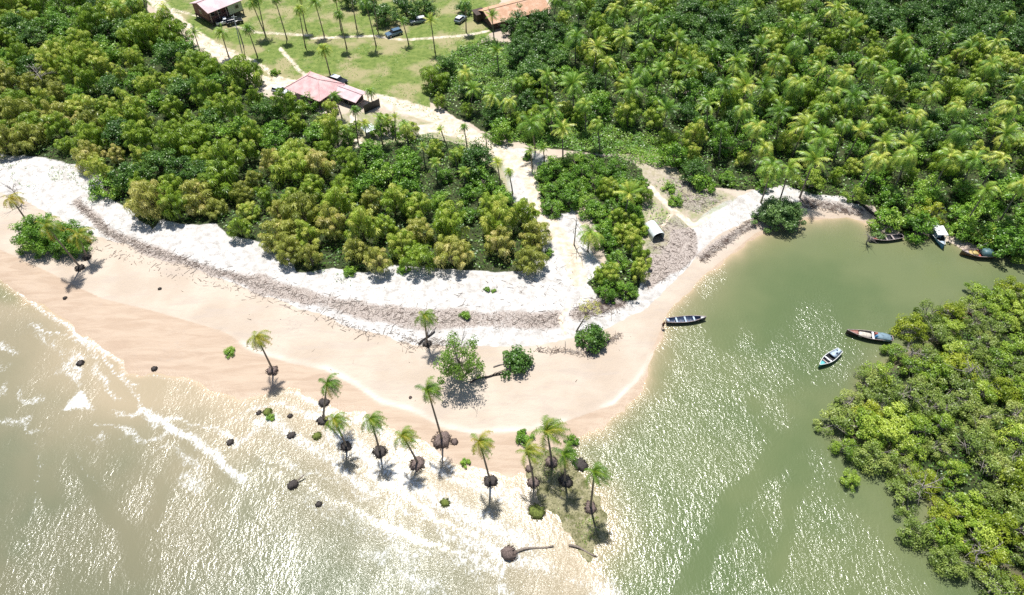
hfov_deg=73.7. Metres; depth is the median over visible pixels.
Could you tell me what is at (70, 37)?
feathery tree
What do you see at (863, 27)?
feathery tree
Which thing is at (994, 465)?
mangrove tree
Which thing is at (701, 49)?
broadleaf tree
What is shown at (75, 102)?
feathery tree
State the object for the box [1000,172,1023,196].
broadleaf tree
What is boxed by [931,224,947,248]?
covered boat
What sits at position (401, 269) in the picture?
shrub
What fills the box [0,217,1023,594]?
water
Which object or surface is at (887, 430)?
mangrove tree
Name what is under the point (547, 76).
coconut palm
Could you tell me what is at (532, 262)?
feathery tree
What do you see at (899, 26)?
broadleaf tree
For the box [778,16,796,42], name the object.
coconut palm
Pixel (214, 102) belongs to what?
feathery tree
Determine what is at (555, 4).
coconut palm
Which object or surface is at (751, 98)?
broadleaf tree
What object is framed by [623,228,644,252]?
feathery tree
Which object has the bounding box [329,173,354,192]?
feathery tree
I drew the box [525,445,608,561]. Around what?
mud bank
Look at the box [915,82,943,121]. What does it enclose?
coconut palm
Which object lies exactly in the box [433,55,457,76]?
broadleaf tree
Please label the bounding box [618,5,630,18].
feathery tree
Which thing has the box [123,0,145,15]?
feathery tree
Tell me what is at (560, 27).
broadleaf tree
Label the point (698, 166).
broadleaf tree
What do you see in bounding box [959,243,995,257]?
cargo boat
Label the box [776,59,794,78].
feathery tree
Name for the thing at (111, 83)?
broadleaf tree
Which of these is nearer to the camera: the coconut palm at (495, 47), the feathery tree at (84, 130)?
the feathery tree at (84, 130)
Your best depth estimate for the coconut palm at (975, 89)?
142.10 m
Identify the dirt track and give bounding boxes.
[150,0,712,332]
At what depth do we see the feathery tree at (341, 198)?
121.95 m
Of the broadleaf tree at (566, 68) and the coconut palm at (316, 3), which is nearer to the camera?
the broadleaf tree at (566, 68)
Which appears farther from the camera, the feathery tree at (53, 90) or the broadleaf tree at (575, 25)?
the broadleaf tree at (575, 25)
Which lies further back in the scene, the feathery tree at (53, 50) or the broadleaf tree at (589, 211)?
the feathery tree at (53, 50)
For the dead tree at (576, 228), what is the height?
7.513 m
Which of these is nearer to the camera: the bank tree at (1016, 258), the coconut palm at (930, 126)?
the bank tree at (1016, 258)
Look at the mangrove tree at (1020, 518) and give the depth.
85.48 m
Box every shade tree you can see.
[339,0,356,8]
[353,0,378,9]
[369,3,399,24]
[390,0,421,19]
[409,0,440,15]
[454,0,472,14]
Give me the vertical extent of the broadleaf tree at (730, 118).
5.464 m
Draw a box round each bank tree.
[901,210,940,244]
[914,198,946,224]
[944,213,977,242]
[969,224,1001,248]
[983,226,1023,257]
[1004,239,1023,263]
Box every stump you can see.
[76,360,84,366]
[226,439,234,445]
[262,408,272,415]
[286,431,295,439]
[287,474,303,490]
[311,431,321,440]
[315,501,321,506]
[318,398,329,406]
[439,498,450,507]
[450,438,457,445]
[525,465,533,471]
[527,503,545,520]
[571,457,588,471]
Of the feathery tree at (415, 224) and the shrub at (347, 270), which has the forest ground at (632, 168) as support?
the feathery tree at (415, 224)
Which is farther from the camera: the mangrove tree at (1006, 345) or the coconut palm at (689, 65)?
the coconut palm at (689, 65)
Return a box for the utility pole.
[233,15,243,57]
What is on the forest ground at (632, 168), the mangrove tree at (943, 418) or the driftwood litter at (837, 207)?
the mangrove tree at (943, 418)
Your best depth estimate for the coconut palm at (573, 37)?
157.45 m
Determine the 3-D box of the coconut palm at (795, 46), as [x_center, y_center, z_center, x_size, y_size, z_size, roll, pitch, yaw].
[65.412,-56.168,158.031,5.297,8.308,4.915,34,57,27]
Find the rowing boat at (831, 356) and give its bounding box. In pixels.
[818,348,842,366]
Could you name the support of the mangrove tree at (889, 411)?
on the forest ground at (632, 168)
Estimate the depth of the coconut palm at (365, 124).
135.87 m
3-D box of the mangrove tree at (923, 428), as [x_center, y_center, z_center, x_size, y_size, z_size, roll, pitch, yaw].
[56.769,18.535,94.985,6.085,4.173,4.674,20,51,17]
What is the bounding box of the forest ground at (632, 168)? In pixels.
[0,0,1023,578]
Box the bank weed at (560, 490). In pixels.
[539,449,598,545]
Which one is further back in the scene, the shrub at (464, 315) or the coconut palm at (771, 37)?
the coconut palm at (771, 37)
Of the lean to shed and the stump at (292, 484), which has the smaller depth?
the stump at (292, 484)
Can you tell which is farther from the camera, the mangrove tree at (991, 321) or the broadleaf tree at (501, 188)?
the broadleaf tree at (501, 188)
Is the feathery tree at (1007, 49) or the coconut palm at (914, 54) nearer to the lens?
the coconut palm at (914, 54)
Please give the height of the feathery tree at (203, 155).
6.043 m
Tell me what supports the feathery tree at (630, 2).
on the forest ground at (632, 168)
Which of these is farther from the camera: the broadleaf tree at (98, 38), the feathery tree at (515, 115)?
the broadleaf tree at (98, 38)
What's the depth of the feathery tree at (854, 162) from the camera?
134.28 m
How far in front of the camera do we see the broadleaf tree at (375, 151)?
134.60 m
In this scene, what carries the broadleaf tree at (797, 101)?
on the forest ground at (632, 168)
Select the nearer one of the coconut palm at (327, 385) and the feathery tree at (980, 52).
the coconut palm at (327, 385)
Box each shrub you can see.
[223,346,234,358]
[265,413,274,420]
[270,68,280,75]
[343,265,358,276]
[396,264,410,274]
[458,310,470,319]
[459,458,470,468]
[500,344,533,379]
[515,428,534,446]
[522,151,532,160]
[542,248,553,259]
[563,433,579,446]
[574,322,610,353]
[628,207,645,223]
[639,223,648,235]
[661,180,674,192]
[668,192,683,205]
[687,173,715,192]
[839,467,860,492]
[871,230,886,239]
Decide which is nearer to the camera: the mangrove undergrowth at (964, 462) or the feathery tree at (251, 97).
the mangrove undergrowth at (964, 462)
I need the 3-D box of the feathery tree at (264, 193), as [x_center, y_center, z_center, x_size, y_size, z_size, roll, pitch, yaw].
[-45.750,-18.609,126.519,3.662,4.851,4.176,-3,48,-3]
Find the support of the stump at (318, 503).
in the water
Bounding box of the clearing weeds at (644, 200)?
[377,124,713,228]
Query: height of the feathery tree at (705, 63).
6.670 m
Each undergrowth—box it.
[1,0,643,297]
[429,0,1023,244]
[856,311,1023,571]
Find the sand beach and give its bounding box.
[0,0,1007,476]
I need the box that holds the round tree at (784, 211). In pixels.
[751,195,809,232]
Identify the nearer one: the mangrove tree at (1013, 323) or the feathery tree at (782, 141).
the mangrove tree at (1013, 323)
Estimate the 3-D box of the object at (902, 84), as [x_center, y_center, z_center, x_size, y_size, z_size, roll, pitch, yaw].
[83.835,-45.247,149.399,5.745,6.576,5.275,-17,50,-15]
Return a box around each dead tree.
[1,180,24,201]
[27,63,52,90]
[565,216,587,244]
[863,232,874,243]
[905,341,929,359]
[908,468,947,503]
[941,356,983,381]
[942,308,972,318]
[967,537,1005,564]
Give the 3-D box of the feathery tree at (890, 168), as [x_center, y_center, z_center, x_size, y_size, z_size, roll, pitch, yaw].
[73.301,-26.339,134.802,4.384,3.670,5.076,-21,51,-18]
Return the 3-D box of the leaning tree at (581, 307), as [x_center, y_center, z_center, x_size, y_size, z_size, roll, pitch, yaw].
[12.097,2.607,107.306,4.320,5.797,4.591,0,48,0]
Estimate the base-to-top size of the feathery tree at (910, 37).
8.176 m
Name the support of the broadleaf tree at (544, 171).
on the forest ground at (632, 168)
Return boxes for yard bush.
[300,92,321,111]
[321,99,338,115]
[340,131,356,146]
[348,120,362,133]
[370,122,385,136]
[379,113,394,134]
[388,119,408,138]
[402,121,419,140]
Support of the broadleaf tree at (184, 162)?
on the forest ground at (632, 168)
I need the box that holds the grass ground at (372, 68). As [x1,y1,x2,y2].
[149,0,500,106]
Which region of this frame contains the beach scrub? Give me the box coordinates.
[3,158,384,286]
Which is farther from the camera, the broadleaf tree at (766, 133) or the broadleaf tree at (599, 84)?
the broadleaf tree at (599, 84)
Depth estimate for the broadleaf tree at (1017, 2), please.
177.71 m
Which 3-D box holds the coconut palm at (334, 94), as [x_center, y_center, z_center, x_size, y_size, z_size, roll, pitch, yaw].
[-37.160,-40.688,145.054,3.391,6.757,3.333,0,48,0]
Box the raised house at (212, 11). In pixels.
[189,0,243,26]
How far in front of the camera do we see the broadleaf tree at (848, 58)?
158.65 m
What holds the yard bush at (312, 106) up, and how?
on the forest ground at (632, 168)
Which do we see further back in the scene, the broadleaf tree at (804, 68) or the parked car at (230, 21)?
the parked car at (230, 21)
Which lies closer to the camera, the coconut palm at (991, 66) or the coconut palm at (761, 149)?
the coconut palm at (761, 149)
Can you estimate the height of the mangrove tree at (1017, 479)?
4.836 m
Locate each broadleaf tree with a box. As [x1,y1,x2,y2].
[0,9,39,37]
[0,47,11,62]
[15,50,41,75]
[16,22,47,52]
[28,17,49,31]
[40,5,65,20]
[43,12,69,33]
[44,0,66,13]
[45,34,66,44]
[54,21,76,35]
[63,84,87,101]
[64,5,79,20]
[68,10,90,29]
[85,0,100,14]
[87,173,123,201]
[92,10,115,43]
[92,33,113,49]
[95,72,123,95]
[97,38,124,63]
[99,116,143,147]
[106,160,157,191]
[110,15,131,37]
[123,71,143,92]
[138,147,176,180]
[141,89,163,106]
[149,41,185,70]
[151,37,170,59]
[159,76,205,108]
[164,148,197,186]
[172,37,195,56]
[181,158,223,188]
[185,46,207,62]
[189,100,230,138]
[202,122,236,145]
[206,71,230,94]
[222,116,253,137]
[248,97,283,124]
[259,135,286,151]
[260,119,290,140]
[302,121,330,147]
[349,173,385,202]
[352,139,387,167]
[364,159,395,185]
[389,176,422,198]
[392,158,420,183]
[394,145,423,165]
[430,190,451,210]
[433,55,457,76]
[435,168,453,183]
[454,78,487,98]
[458,137,495,177]
[458,184,476,205]
[460,206,478,223]
[466,165,499,191]
[480,91,505,111]
[480,101,504,126]
[487,116,517,145]
[492,185,513,201]
[500,3,534,34]
[506,33,532,50]
[506,39,539,67]
[508,17,535,42]
[509,57,556,88]
[514,88,541,112]
[515,50,552,70]
[517,58,547,84]
[526,7,558,32]
[530,29,560,45]
[531,37,559,62]
[532,165,552,182]
[537,181,559,198]
[538,194,564,218]
[540,111,566,134]
[541,154,568,176]
[544,47,569,72]
[545,15,568,43]
[555,42,569,56]
[555,64,588,87]
[556,171,577,188]
[557,188,578,211]
[559,2,573,14]
[562,151,585,170]
[564,178,586,201]
[566,22,582,32]
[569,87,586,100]
[571,162,591,180]
[571,190,601,212]
[578,201,607,222]
[579,65,592,79]
[580,172,604,192]
[583,94,611,121]
[583,153,606,173]
[584,4,604,27]
[585,71,610,93]
[587,88,610,109]
[593,0,609,13]
[594,218,613,234]
[594,233,617,251]
[594,278,620,303]
[596,164,610,180]
[602,197,619,215]
[605,12,625,30]
[605,250,629,270]
[607,60,630,80]
[607,157,626,175]
[610,54,621,64]
[611,23,631,40]
[612,171,630,186]
[614,280,639,300]
[618,178,631,195]
[618,190,637,207]
[626,30,650,48]
[627,201,643,218]
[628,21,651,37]
[629,49,647,67]
[630,175,650,187]
[634,59,664,85]
[643,11,657,29]
[645,85,661,98]
[645,94,672,111]
[648,29,667,48]
[654,51,674,65]
[655,11,699,39]
[656,141,688,167]
[659,6,674,20]
[670,77,709,101]
[672,101,700,125]
[673,0,702,18]
[677,14,707,39]
[679,155,707,181]
[682,22,706,51]
[683,87,713,115]
[689,38,718,61]
[693,115,718,137]
[694,0,708,12]
[695,1,715,29]
[698,67,722,92]
[701,23,728,45]
[703,87,723,107]
[704,51,732,74]
[705,7,735,38]
[707,130,744,157]
[713,5,737,32]
[714,38,738,63]
[717,0,745,21]
[717,170,736,186]
[722,28,751,52]
[722,103,745,131]
[730,4,761,41]
[735,86,753,103]
[736,0,758,13]
[736,114,771,143]
[738,38,767,64]
[738,95,764,123]
[739,141,756,152]
[751,7,768,30]
[755,177,774,192]
[756,22,791,35]
[758,6,777,22]
[764,119,776,133]
[769,75,787,94]
[776,89,808,110]
[785,24,804,41]
[786,11,808,30]
[787,120,815,142]
[791,165,827,189]
[792,143,823,165]
[793,55,818,80]
[801,40,816,52]
[807,0,823,14]
[815,8,842,25]
[816,65,839,86]
[816,136,840,160]
[820,49,837,60]
[830,73,850,101]
[836,4,858,23]
[838,50,865,73]
[840,184,869,204]
[842,0,870,17]
[845,36,860,48]
[845,140,868,163]
[849,79,878,104]
[850,118,874,143]
[857,167,891,192]
[859,0,890,17]
[859,5,886,33]
[864,0,891,12]
[866,206,907,232]
[872,184,907,207]
[874,4,907,30]
[875,59,904,83]
[881,126,906,152]
[882,19,906,37]
[887,0,902,8]
[898,1,924,34]
[898,60,926,80]
[898,142,932,164]
[899,208,931,232]
[900,0,930,20]
[901,47,933,66]
[902,187,931,211]
[906,71,932,92]
[906,103,923,113]
[909,0,932,4]
[912,17,943,40]
[913,172,947,205]
[914,1,949,34]
[916,32,949,57]
[916,127,948,148]
[917,108,949,127]
[924,0,960,22]
[928,74,940,86]
[930,0,963,13]
[943,109,977,128]
[944,22,977,42]
[944,23,977,52]
[947,6,978,28]
[947,202,984,233]
[951,177,979,197]
[954,2,980,25]
[959,0,990,16]
[959,191,998,214]
[968,126,985,141]
[968,221,996,249]
[973,9,1004,28]
[973,92,995,107]
[976,112,994,126]
[977,23,1003,52]
[978,19,1008,43]
[979,164,999,177]
[980,3,1005,21]
[985,179,1017,211]
[987,0,1001,7]
[990,66,1015,92]
[991,211,1023,238]
[996,90,1023,110]
[997,0,1019,14]
[999,26,1023,56]
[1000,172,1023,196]
[1002,0,1023,13]
[1004,111,1023,124]
[1006,13,1023,30]
[1006,21,1023,46]
[1014,202,1023,216]
[1017,66,1023,82]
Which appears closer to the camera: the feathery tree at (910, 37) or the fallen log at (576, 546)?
the fallen log at (576, 546)
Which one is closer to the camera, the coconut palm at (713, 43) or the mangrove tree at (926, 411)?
the mangrove tree at (926, 411)
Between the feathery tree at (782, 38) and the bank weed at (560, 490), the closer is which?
the bank weed at (560, 490)
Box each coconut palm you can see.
[3,192,25,217]
[34,216,84,271]
[66,226,94,260]
[110,0,126,16]
[123,0,138,13]
[154,1,172,17]
[186,22,201,51]
[213,22,229,56]
[242,23,257,56]
[243,0,266,36]
[246,329,278,374]
[253,0,265,33]
[271,0,287,39]
[293,4,306,47]
[296,0,306,30]
[306,0,324,35]
[315,373,343,424]
[317,43,333,75]
[324,411,351,452]
[328,91,342,118]
[332,0,343,30]
[333,7,347,48]
[339,125,351,145]
[349,105,361,143]
[351,0,356,28]
[358,0,376,46]
[359,119,371,147]
[361,410,387,458]
[364,87,375,100]
[370,112,386,143]
[372,0,378,30]
[389,112,400,140]
[393,425,424,471]
[397,118,411,145]
[398,15,408,44]
[414,309,438,346]
[415,376,451,450]
[418,142,427,166]
[424,12,438,52]
[428,157,440,182]
[434,125,447,148]
[449,149,460,170]
[456,64,475,85]
[456,166,468,183]
[459,0,471,32]
[459,123,468,146]
[463,80,482,105]
[469,430,497,488]
[471,187,481,207]
[479,130,489,150]
[482,85,501,108]
[484,7,499,39]
[486,40,502,71]
[490,156,502,184]
[501,96,517,123]
[504,167,514,193]
[511,77,526,97]
[515,113,546,150]
[515,438,544,488]
[524,146,537,168]
[531,415,570,468]
[536,65,556,108]
[536,143,547,164]
[539,98,562,134]
[547,0,562,18]
[549,117,576,158]
[551,441,578,487]
[556,71,585,113]
[562,27,586,64]
[572,0,586,23]
[573,97,593,130]
[576,223,605,251]
[583,461,612,513]
[586,30,611,73]
[588,116,604,151]
[596,56,617,89]
[604,1,623,29]
[611,23,637,56]
[612,75,644,119]
[613,180,644,217]
[628,0,651,29]
[630,65,650,96]
[633,40,656,66]
[646,10,669,45]
[650,60,669,95]
[657,97,680,141]
[669,26,688,54]
[669,78,685,111]
[676,53,702,96]
[695,91,719,134]
[702,37,721,62]
[713,121,731,159]
[714,73,737,118]
[724,49,750,79]
[730,69,758,104]
[732,5,756,30]
[732,99,753,137]
[742,119,765,157]
[748,32,770,74]
[753,68,778,106]
[753,138,773,174]
[755,152,783,202]
[762,49,789,87]
[762,98,794,138]
[763,31,777,63]
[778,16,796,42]
[778,158,803,197]
[781,73,810,106]
[783,35,809,65]
[785,110,822,156]
[793,140,832,197]
[798,13,818,46]
[806,124,838,153]
[808,102,831,142]
[810,59,825,83]
[815,86,842,127]
[824,0,850,34]
[827,68,855,103]
[833,115,853,160]
[838,84,871,123]
[839,16,863,53]
[844,120,873,161]
[853,55,879,82]
[854,150,890,196]
[865,94,889,122]
[867,115,887,151]
[868,129,899,156]
[872,63,902,93]
[886,26,913,64]
[888,146,917,195]
[894,130,923,177]
[895,108,926,147]
[902,43,926,79]
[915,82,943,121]
[916,121,942,151]
[928,27,955,71]
[930,55,952,87]
[932,143,965,185]
[945,100,967,136]
[946,119,974,147]
[954,150,990,192]
[955,36,979,74]
[959,77,989,109]
[964,181,1002,222]
[976,31,1008,75]
[976,54,1005,81]
[978,151,1011,188]
[988,115,1023,166]
[989,95,1023,141]
[996,175,1023,224]
[999,10,1015,25]
[1000,73,1023,99]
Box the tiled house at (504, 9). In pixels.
[478,0,549,29]
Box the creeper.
[444,34,678,167]
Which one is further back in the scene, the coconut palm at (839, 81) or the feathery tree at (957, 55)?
the feathery tree at (957, 55)
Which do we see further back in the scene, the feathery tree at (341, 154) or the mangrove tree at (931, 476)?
the feathery tree at (341, 154)
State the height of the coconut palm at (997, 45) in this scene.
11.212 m
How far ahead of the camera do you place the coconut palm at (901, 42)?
155.41 m
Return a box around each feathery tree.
[0,0,22,13]
[0,8,5,15]
[0,18,7,41]
[0,28,5,46]
[0,59,15,77]
[0,60,21,91]
[0,87,34,111]
[0,96,39,126]
[0,103,7,118]
[0,118,11,136]
[0,123,23,158]
[1,9,17,26]
[2,28,20,45]
[4,38,30,70]
[9,41,29,56]
[10,110,45,141]
[11,5,38,20]
[12,0,29,6]
[14,121,51,153]
[18,71,45,93]
[27,0,46,17]
[30,40,69,76]
[30,86,55,109]
[34,47,64,78]
[36,99,70,123]
[41,75,61,89]
[41,110,70,139]
[46,81,68,99]
[49,35,73,55]
[53,135,73,151]
[57,55,83,86]
[60,40,87,79]
[62,0,84,8]
[63,93,95,117]
[65,27,91,50]
[68,120,107,155]
[69,110,85,127]
[70,139,106,174]
[71,109,107,137]
[72,2,108,35]
[72,63,104,93]
[78,154,114,182]
[80,41,109,68]
[84,49,115,79]
[93,95,109,112]
[96,0,119,12]
[97,108,127,136]
[99,0,131,31]
[104,97,120,113]
[106,143,125,163]
[112,64,127,84]
[113,87,148,119]
[114,27,142,50]
[117,45,142,62]
[120,119,156,152]
[121,98,156,136]
[122,49,144,67]
[122,179,172,220]
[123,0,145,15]
[124,12,153,42]
[125,13,160,51]
[127,171,149,190]
[128,144,153,165]
[129,63,150,75]
[131,74,160,98]
[143,10,180,43]
[149,67,163,83]
[151,126,184,159]
[154,118,185,145]
[154,173,190,204]
[156,186,188,219]
[158,18,194,47]
[158,94,183,121]
[159,71,188,95]
[174,52,198,82]
[174,119,214,156]
[178,108,195,131]
[178,177,223,216]
[183,49,211,72]
[188,68,223,106]
[190,145,223,166]
[196,159,239,202]
[198,57,222,81]
[198,96,219,120]
[205,197,227,218]
[207,139,245,175]
[216,91,247,120]
[218,135,236,152]
[220,53,263,89]
[226,216,252,238]
[227,81,242,99]
[228,180,254,205]
[235,201,261,222]
[236,138,260,161]
[238,115,265,148]
[244,170,263,187]
[245,84,263,106]
[253,184,277,207]
[257,217,296,252]
[259,147,279,173]
[266,199,287,220]
[269,88,307,118]
[269,144,314,188]
[273,233,303,265]
[278,191,321,230]
[280,187,299,207]
[283,138,310,161]
[286,113,306,134]
[294,219,320,248]
[297,174,324,200]
[297,243,323,269]
[299,148,335,179]
[313,140,334,161]
[314,113,331,132]
[315,204,346,239]
[318,184,356,217]
[319,109,347,145]
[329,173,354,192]
[330,146,358,167]
[341,153,363,183]
[342,235,368,262]
[344,205,381,243]
[359,185,384,215]
[363,246,393,272]
[377,213,399,239]
[380,183,411,215]
[387,228,416,261]
[398,242,436,273]
[400,191,432,225]
[404,217,435,243]
[419,64,449,95]
[425,138,444,159]
[432,200,469,245]
[433,91,446,108]
[433,234,474,269]
[448,145,466,163]
[460,102,472,117]
[476,191,509,222]
[479,196,512,243]
[483,225,515,263]
[507,111,520,125]
[508,197,540,228]
[512,245,549,274]
[514,73,538,98]
[516,103,545,136]
[519,220,552,251]
[535,83,554,104]
[556,10,570,28]
[556,101,572,118]
[571,107,587,125]
[574,38,592,59]
[576,0,594,17]
[583,48,604,70]
[586,11,606,39]
[593,23,618,54]
[593,261,619,283]
[596,176,620,198]
[607,207,629,225]
[612,222,636,246]
[613,95,641,127]
[614,68,630,90]
[615,0,624,7]
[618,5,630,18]
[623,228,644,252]
[626,0,650,8]
[629,213,646,232]
[630,94,642,106]
[630,257,650,283]
[632,244,652,265]
[634,180,653,203]
[642,100,664,129]
[643,3,655,15]
[653,0,677,15]
[654,127,678,148]
[661,23,684,51]
[661,53,689,81]
[674,42,698,63]
[681,118,707,148]
[687,52,717,80]
[687,142,701,160]
[708,0,729,11]
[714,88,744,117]
[726,67,750,88]
[733,150,752,166]
[737,53,754,71]
[752,0,764,9]
[754,89,783,116]
[756,63,775,84]
[758,156,778,174]
[759,27,789,54]
[766,51,776,65]
[773,130,798,153]
[776,0,787,9]
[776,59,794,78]
[777,95,798,121]
[781,0,805,17]
[782,50,802,67]
[798,80,827,108]
[801,93,837,127]
[806,45,830,66]
[813,27,827,37]
[818,26,845,48]
[827,166,845,185]
[830,125,843,142]
[834,64,853,76]
[837,98,866,119]
[838,10,868,38]
[842,157,862,175]
[843,38,859,55]
[856,72,871,87]
[862,38,882,55]
[864,46,887,67]
[866,29,878,43]
[868,94,893,111]
[872,106,898,132]
[874,154,895,175]
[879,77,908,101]
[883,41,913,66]
[886,30,912,59]
[893,111,907,126]
[902,165,919,182]
[904,88,922,103]
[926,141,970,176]
[936,55,950,68]
[936,75,970,106]
[936,139,959,153]
[943,63,959,79]
[944,98,965,111]
[948,45,967,62]
[962,32,995,64]
[969,57,991,73]
[969,66,1000,91]
[972,139,990,161]
[986,117,1011,137]
[990,49,1023,74]
[992,132,1019,156]
[993,45,1011,56]
[1007,131,1023,150]
[1016,157,1023,174]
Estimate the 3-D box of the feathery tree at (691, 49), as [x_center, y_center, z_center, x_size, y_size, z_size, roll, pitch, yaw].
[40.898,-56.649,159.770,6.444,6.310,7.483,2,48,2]
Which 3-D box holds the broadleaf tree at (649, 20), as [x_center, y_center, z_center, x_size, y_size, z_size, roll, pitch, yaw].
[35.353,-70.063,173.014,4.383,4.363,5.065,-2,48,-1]
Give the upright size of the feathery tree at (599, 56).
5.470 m
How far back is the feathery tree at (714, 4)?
177.00 m
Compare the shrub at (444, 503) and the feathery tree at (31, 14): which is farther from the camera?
the feathery tree at (31, 14)
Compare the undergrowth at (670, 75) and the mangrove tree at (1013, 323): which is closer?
the mangrove tree at (1013, 323)
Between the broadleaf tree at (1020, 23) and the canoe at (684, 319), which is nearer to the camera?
the canoe at (684, 319)
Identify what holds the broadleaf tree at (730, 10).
on the forest ground at (632, 168)
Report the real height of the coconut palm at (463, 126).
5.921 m
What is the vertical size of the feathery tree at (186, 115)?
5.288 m
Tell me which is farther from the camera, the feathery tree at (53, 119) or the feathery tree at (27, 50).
the feathery tree at (27, 50)
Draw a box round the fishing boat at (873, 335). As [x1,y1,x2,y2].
[845,329,893,341]
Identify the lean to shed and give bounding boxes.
[472,7,482,22]
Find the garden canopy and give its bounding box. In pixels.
[361,123,374,138]
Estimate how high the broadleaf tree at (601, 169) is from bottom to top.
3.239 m
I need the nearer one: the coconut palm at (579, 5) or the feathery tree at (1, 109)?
the feathery tree at (1, 109)
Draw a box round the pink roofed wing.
[332,84,368,105]
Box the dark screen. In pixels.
[363,98,379,112]
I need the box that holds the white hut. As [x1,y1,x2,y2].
[644,220,664,240]
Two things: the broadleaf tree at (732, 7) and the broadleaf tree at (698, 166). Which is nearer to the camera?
the broadleaf tree at (698, 166)
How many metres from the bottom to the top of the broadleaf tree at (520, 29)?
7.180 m
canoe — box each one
[665,315,706,322]
[870,234,903,240]
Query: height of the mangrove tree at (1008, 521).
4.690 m
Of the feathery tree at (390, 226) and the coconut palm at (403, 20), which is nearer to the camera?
the feathery tree at (390, 226)
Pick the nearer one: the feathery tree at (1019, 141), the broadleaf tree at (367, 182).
the broadleaf tree at (367, 182)
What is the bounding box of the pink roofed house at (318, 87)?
[284,71,344,109]
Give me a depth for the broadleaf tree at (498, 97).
147.15 m
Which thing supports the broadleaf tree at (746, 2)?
on the forest ground at (632, 168)
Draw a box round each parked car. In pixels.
[226,17,243,25]
[271,85,289,95]
[330,74,347,83]
[385,27,402,37]
[409,15,426,24]
[454,15,466,23]
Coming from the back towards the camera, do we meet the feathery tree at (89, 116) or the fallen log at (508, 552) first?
the feathery tree at (89, 116)
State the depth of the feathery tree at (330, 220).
118.77 m
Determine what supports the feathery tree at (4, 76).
on the forest ground at (632, 168)
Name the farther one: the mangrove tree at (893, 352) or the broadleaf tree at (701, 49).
the broadleaf tree at (701, 49)
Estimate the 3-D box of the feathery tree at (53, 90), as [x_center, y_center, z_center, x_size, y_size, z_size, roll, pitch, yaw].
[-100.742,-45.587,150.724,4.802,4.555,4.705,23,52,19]
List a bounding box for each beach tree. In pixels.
[8,212,64,258]
[43,218,97,259]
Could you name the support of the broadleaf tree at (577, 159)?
on the forest ground at (632, 168)
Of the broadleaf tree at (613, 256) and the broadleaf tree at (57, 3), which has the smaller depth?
the broadleaf tree at (613, 256)
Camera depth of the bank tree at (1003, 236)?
118.16 m
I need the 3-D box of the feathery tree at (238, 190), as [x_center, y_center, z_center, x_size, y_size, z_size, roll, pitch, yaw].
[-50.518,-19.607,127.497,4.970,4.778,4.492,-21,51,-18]
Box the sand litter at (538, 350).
[0,169,665,400]
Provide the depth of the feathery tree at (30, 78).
152.17 m
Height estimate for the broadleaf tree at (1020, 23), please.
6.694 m
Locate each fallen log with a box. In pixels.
[418,328,434,344]
[470,369,508,382]
[500,544,553,561]
[568,544,596,556]
[852,198,887,224]
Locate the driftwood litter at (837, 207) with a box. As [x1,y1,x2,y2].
[74,174,863,331]
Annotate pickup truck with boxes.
[216,17,226,25]
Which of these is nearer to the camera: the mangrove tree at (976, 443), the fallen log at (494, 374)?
the mangrove tree at (976, 443)
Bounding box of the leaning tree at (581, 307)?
[576,298,601,330]
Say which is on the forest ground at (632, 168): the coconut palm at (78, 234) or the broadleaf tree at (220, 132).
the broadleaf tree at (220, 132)
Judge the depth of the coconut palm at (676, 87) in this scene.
143.21 m
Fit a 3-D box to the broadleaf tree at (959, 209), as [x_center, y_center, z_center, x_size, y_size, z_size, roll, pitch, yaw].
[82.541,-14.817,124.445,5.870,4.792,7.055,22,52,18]
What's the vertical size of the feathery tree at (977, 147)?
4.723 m
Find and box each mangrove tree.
[813,402,857,435]
[827,437,861,461]
[833,386,863,419]
[833,406,883,448]
[851,398,885,425]
[853,365,885,394]
[853,433,905,475]
[855,383,883,407]
[859,414,911,452]
[864,360,895,388]
[878,401,917,437]
[879,342,907,361]
[879,377,928,414]
[884,471,924,516]
[885,455,923,489]
[888,312,928,350]
[889,432,926,469]
[893,507,936,552]
[899,353,928,379]
[901,412,941,443]
[902,373,937,394]
[905,388,949,424]
[905,468,944,501]
[911,344,941,364]
[913,298,945,330]
[914,316,958,348]
[916,355,954,390]
[916,430,953,463]
[922,389,960,417]
[923,409,960,443]
[925,517,975,554]
[926,348,980,381]
[927,495,965,531]
[928,538,977,581]
[933,299,967,326]
[933,366,974,400]
[936,458,971,486]
[940,317,965,338]
[942,335,974,364]
[944,425,1000,463]
[945,490,998,524]
[946,387,989,418]
[949,514,1008,553]
[953,295,982,318]
[959,415,999,444]
[960,377,997,403]
[961,280,996,306]
[962,311,987,335]
[962,338,994,361]
[966,448,1018,486]
[969,403,1005,428]
[969,536,1013,581]
[970,360,998,388]
[970,479,1004,508]
[970,558,1020,594]
[971,329,1001,351]
[973,506,1023,556]
[974,315,1009,341]
[977,298,1005,320]
[982,346,1015,376]
[983,375,1022,406]
[984,285,1020,311]
[989,417,1023,454]
[994,275,1023,300]
[995,311,1023,333]
[996,443,1023,470]
[996,456,1023,501]
[998,399,1023,433]
[1000,332,1023,364]
[1000,480,1023,526]
[1003,372,1023,399]
[1003,503,1023,536]
[1004,301,1023,320]
[1004,355,1023,375]
[1006,573,1023,594]
[1010,289,1023,308]
[1011,539,1023,565]
[1015,399,1023,417]
[1019,313,1023,335]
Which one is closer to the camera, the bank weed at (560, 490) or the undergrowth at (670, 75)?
the bank weed at (560, 490)
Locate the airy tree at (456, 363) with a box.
[431,324,485,384]
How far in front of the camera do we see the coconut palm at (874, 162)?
123.07 m
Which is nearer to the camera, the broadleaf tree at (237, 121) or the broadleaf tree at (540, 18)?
the broadleaf tree at (237, 121)

